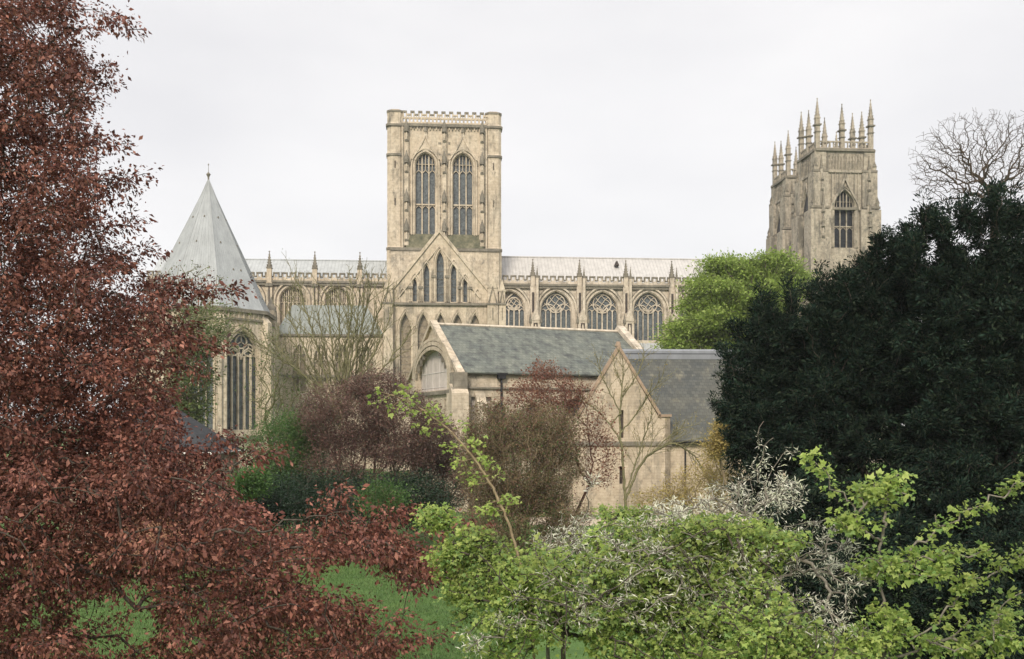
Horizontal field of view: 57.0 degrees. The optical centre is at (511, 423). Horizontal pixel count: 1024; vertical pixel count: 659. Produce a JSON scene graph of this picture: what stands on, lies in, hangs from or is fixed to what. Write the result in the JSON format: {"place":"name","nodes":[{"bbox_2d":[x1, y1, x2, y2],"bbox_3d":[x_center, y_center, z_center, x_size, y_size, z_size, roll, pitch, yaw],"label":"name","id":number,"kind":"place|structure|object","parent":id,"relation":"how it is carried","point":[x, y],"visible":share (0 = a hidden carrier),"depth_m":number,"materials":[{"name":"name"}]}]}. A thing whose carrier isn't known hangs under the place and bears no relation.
{"place":"outdoors","nodes":[
{"label":"outdoors","id":0,"kind":"place"},
{"bbox_2d":[66,405,244,549],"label":"house","id":1,"kind":"structure","parent":0,"point":[203,433],"depth_m":64.52,"materials":[{"name":"stone"}]},
{"bbox_2d":[0,551,531,658],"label":"grass","id":2,"kind":"structure","parent":0,"point":[328,583],"depth_m":41.87,"materials":[{"name":"green plant"}]},
{"bbox_2d":[0,427,1023,658],"bbox_3d":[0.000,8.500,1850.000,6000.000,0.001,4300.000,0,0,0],"label":"lawn","id":3,"kind":"structure","parent":0,"point":[573,645],"depth_m":42.65,"materials":[{"name":"green plant"}]},
{"bbox_2d":[93,508,232,566],"bbox_3d":[-20.782,6.740,56.175,8.300,3.520,0.470,0,0,0],"label":"bush","id":4,"kind":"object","parent":3,"relation":"on","point":[160,536],"depth_m":56.00,"materials":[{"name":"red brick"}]},
{"bbox_2d":[154,299,239,426],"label":"ivy tree","id":5,"kind":"object","parent":3,"relation":"on","point":[196,409],"visible":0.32,"depth_m":117.43,"materials":[{"name":"green plant"}]},
{"bbox_2d":[157,260,256,401],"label":"bare tree","id":6,"kind":"object","parent":3,"relation":"on","point":[203,318],"visible":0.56,"depth_m":107.74,"materials":[{"name":"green plant"}]},
{"bbox_2d":[219,459,284,543],"bbox_3d":[-16.016,5.324,58.172,3.950,6.362,3.880,0,0,0],"label":"green shrub","id":7,"kind":"object","parent":3,"relation":"on","point":[254,484],"visible":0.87,"depth_m":57.58,"materials":[{"name":"green plant"}]},
{"bbox_2d":[0,0,517,658],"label":"copper tree","id":8,"kind":"object","parent":3,"relation":"on","point":[132,488],"visible":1,"depth_m":13.30,"materials":[{"name":"red plant"}]},
{"bbox_2d":[235,324,336,461],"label":"bare tree","id":9,"kind":"object","parent":3,"relation":"on","point":[273,395],"visible":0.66,"depth_m":99.71,"materials":[{"name":"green plant"}]},
{"bbox_2d":[232,404,344,534],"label":"green shrub","id":10,"kind":"object","parent":3,"relation":"on","point":[297,442],"visible":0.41,"depth_m":68.88,"materials":[{"name":"green plant"}]},
{"bbox_2d":[236,248,417,499],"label":"coppiced tree","id":11,"kind":"object","parent":3,"relation":"on","point":[344,370],"visible":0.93,"depth_m":95.92,"materials":[{"name":"brown plant"}]},
{"bbox_2d":[226,457,469,538],"bbox_3d":[-11.391,5.395,63.193,15.972,6.398,11.475,0,0,-27],"label":"dark shrub","id":12,"kind":"object","parent":3,"relation":"on","point":[291,496],"visible":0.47,"depth_m":61.59,"materials":[{"name":"green plant"}]},
{"bbox_2d":[286,362,457,527],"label":"purple shrub","id":13,"kind":"object","parent":3,"relation":"on","point":[377,422],"visible":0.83,"depth_m":66.62,"materials":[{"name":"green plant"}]},
{"bbox_2d":[339,474,424,521],"bbox_3d":[-8.112,5.794,58.059,4.818,5.423,4.756,0,0,31],"label":"green shrub","id":14,"kind":"object","parent":3,"relation":"on","point":[375,495],"visible":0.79,"depth_m":57.56,"materials":[{"name":"green plant"}]},
{"bbox_2d":[401,412,481,510],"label":"purple shrub","id":15,"kind":"object","parent":3,"relation":"on","point":[441,470],"visible":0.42,"depth_m":71.01,"materials":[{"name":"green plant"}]},
{"bbox_2d":[366,383,534,658],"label":"green sapling","id":16,"kind":"object","parent":3,"relation":"on","point":[490,510],"visible":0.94,"depth_m":10.49,"materials":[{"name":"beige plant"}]},
{"bbox_2d":[131,98,883,475],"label":"cathedral","id":17,"kind":"structure","parent":3,"relation":"on","point":[445,262],"depth_m":200.28,"materials":[{"name":"stone"}]},
{"bbox_2d":[449,393,599,555],"bbox_3d":[0.697,3.340,57.016,9.514,10.384,9.356,0,0,0],"label":"twiggy shrub","id":18,"kind":"object","parent":3,"relation":"on","point":[535,499],"visible":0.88,"depth_m":55.72,"materials":[{"name":"beige plant"}]},
{"bbox_2d":[407,320,642,511],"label":"stone chapel","id":19,"kind":"structure","parent":3,"relation":"on","point":[457,368],"depth_m":97.91,"materials":[{"name":"stone"}]},
{"bbox_2d":[421,351,446,391],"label":"window","id":20,"kind":"structure","parent":19,"relation":"in","point":[434,374],"depth_m":101.11,"materials":[{"name":"white glass"}]},
{"bbox_2d":[471,397,489,421],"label":"window","id":21,"kind":"structure","parent":19,"relation":"in","point":[472,398],"depth_m":92.96,"materials":[{"name":"white paint"}]},
{"bbox_2d":[565,399,584,417],"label":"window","id":22,"kind":"structure","parent":19,"relation":"in","point":[572,399],"depth_m":97.09,"materials":[{"name":"black glass"}]},
{"bbox_2d":[455,471,629,658],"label":"silver shrub","id":23,"kind":"object","parent":3,"relation":"on","point":[549,578],"visible":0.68,"depth_m":9.96,"materials":[{"name":"grey plant"}]},
{"bbox_2d":[488,353,626,556],"bbox_3d":[2.770,1.960,59.629,8.784,13.093,6.619,0,0,19],"label":"tree","id":24,"kind":"object","parent":3,"relation":"on","point":[577,393],"visible":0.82,"depth_m":59.85,"materials":[{"name":"red plant"}]},
{"bbox_2d":[409,499,795,658],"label":"green sapling","id":25,"kind":"object","parent":3,"relation":"on","point":[508,575],"visible":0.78,"depth_m":10.07,"materials":[{"name":"green plant"}]},
{"bbox_2d":[574,339,730,506],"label":"bare tree","id":26,"kind":"object","parent":3,"relation":"on","point":[617,375],"visible":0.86,"depth_m":73.93,"materials":[{"name":"brown plant"}]},
{"bbox_2d":[564,341,795,514],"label":"gabled hall","id":27,"kind":"structure","parent":3,"relation":"on","point":[689,384],"depth_m":87.79,"materials":[{"name":"stone"}]},
{"bbox_2d":[619,466,621,483],"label":"slit window","id":28,"kind":"structure","parent":27,"relation":"in","point":[620,471],"depth_m":88.12,"materials":[{"name":"black glass"}]},
{"bbox_2d":[619,410,622,437],"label":"slit window","id":29,"kind":"structure","parent":27,"relation":"in","point":[621,416],"depth_m":88.12,"materials":[{"name":"black glass"}]},
{"bbox_2d":[623,450,741,520],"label":"twiggy shrub","id":30,"kind":"object","parent":3,"relation":"on","point":[706,476],"visible":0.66,"depth_m":65.59,"materials":[{"name":"beige plant"}]},
{"bbox_2d":[536,421,877,656],"bbox_3d":[2.015,4.235,10.232,3.544,8.531,2.568,0,0,0],"label":"silver shrub","id":31,"kind":"object","parent":3,"relation":"on","point":[756,507],"visible":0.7,"depth_m":9.94,"materials":[{"name":"grey plant"}]},
{"bbox_2d":[696,417,730,547],"bbox_3d":[13.814,3.909,61.949,3.647,9.225,3.140,0,0,0],"label":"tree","id":32,"kind":"object","parent":3,"relation":"on","point":[717,444],"visible":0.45,"depth_m":61.75,"materials":[{"name":"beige plant"}]},
{"bbox_2d":[648,244,821,348],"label":"spring tree","id":33,"kind":"object","parent":3,"relation":"on","point":[719,300],"visible":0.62,"depth_m":115.08,"materials":[{"name":"green plant"}]},
{"bbox_2d":[642,505,895,658],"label":"green sapling","id":34,"kind":"object","parent":3,"relation":"on","point":[781,541],"visible":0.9,"depth_m":9.46,"materials":[{"name":"green plant"}]},
{"bbox_2d":[706,259,889,602],"bbox_3d":[12.166,0.363,40.956,8.056,16.366,11.939,0,0,16],"label":"yew tree","id":35,"kind":"object","parent":3,"relation":"on","point":[769,352],"visible":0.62,"depth_m":42.20,"materials":[{"name":"green plant"}]},
{"bbox_2d":[769,218,1022,658],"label":"yew tree","id":36,"kind":"object","parent":3,"relation":"on","point":[855,319],"visible":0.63,"depth_m":39.01,"materials":[{"name":"green plant"}]},
{"bbox_2d":[792,445,1023,658],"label":"green sapling","id":37,"kind":"object","parent":3,"relation":"on","point":[849,525],"visible":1,"depth_m":9.20,"materials":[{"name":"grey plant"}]},
{"bbox_2d":[869,176,1023,658],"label":"yew tree","id":38,"kind":"object","parent":3,"relation":"on","point":[969,388],"visible":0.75,"depth_m":36.44,"materials":[{"name":"green plant"}]},
{"bbox_2d":[908,107,1023,237],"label":"bare tree","id":39,"kind":"object","parent":3,"relation":"on","point":[980,180],"visible":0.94,"depth_m":59.77,"materials":[{"name":"grey plant"}]},
{"bbox_2d":[0,0,1023,425],"label":"sky","id":40,"kind":"structure","parent":0,"point":[632,128],"materials":[{"name":"white"}]},
{"bbox_2d":[530,517,754,526],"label":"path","id":41,"kind":"structure","parent":0,"point":[595,522],"depth_m":81.86,"materials":[{"name":"beige gravel"}]}
]}

